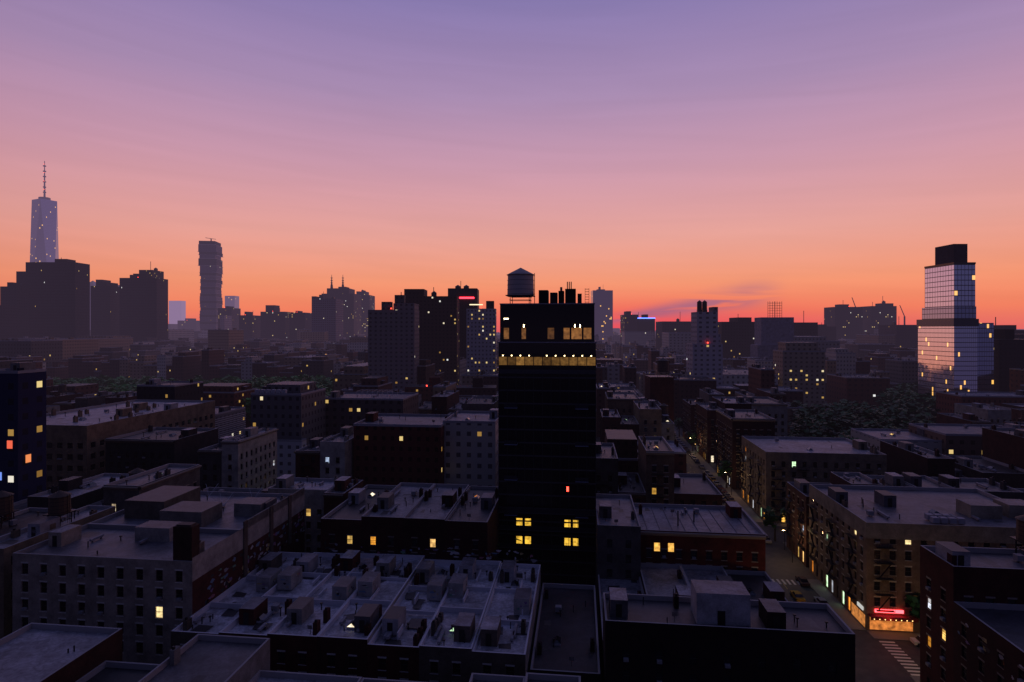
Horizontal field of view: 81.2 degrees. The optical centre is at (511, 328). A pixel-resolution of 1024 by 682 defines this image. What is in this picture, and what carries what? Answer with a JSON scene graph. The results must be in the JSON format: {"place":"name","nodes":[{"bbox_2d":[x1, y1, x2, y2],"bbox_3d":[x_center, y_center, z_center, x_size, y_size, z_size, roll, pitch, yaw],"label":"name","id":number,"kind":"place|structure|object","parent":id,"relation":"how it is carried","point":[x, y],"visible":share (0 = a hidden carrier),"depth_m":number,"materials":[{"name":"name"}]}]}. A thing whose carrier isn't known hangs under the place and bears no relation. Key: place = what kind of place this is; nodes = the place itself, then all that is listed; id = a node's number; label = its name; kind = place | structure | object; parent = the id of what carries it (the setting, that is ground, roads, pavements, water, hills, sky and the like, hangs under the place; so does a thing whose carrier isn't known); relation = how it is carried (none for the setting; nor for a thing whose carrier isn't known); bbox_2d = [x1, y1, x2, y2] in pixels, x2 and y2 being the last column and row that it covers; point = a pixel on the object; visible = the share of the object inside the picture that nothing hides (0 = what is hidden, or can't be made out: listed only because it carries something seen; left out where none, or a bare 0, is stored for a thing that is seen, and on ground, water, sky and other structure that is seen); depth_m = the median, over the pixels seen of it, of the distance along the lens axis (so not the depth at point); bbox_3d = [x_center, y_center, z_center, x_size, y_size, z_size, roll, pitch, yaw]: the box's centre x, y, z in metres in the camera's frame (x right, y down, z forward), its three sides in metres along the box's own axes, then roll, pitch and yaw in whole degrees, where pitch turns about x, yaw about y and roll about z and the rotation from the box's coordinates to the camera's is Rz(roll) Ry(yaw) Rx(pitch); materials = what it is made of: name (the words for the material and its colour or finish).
{"place":"outdoors","nodes":[
{"label":"outdoors","id":0,"kind":"place"},
{"bbox_2d":[0,0,1023,331],"label":"sky","id":1,"kind":"structure","parent":0,"point":[739,157],"materials":[{"name":"purple"}]},
{"bbox_2d":[541,389,929,681],"bbox_3d":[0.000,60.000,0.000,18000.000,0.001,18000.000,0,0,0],"label":"ground","id":2,"kind":"structure","parent":0,"point":[713,466],"depth_m":220.16,"materials":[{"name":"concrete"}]},
{"bbox_2d":[47,374,940,617],"bbox_3d":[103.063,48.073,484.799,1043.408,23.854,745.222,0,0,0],"label":"trees","id":3,"kind":"object","parent":2,"relation":"on","point":[904,405],"visible":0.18,"depth_m":334.08,"materials":[{"name":"green plant"}]},
{"bbox_2d":[0,289,1023,681],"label":"city","id":4,"kind":"object","parent":2,"relation":"on","point":[160,541],"visible":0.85,"depth_m":121.94,"materials":[{"name":"black brick"}]},
{"bbox_2d":[0,328,1023,501],"bbox_3d":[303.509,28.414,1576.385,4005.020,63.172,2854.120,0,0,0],"label":"city","id":5,"kind":"object","parent":2,"relation":"on","point":[398,438],"visible":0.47,"depth_m":350.18,"materials":[{"name":"black concrete"}]},
{"bbox_2d":[0,161,1023,422],"bbox_3d":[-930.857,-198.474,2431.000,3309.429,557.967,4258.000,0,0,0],"label":"skyline","id":6,"kind":"structure","parent":2,"relation":"on","point":[954,341],"depth_m":700.00,"materials":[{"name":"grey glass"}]},
{"bbox_2d":[637,389,919,681],"bbox_3d":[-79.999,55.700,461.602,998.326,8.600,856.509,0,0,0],"label":"street","id":7,"kind":"structure","parent":0,"point":[885,656],"depth_m":131.02,"materials":[{"name":"grey asphalt"}]}
]}

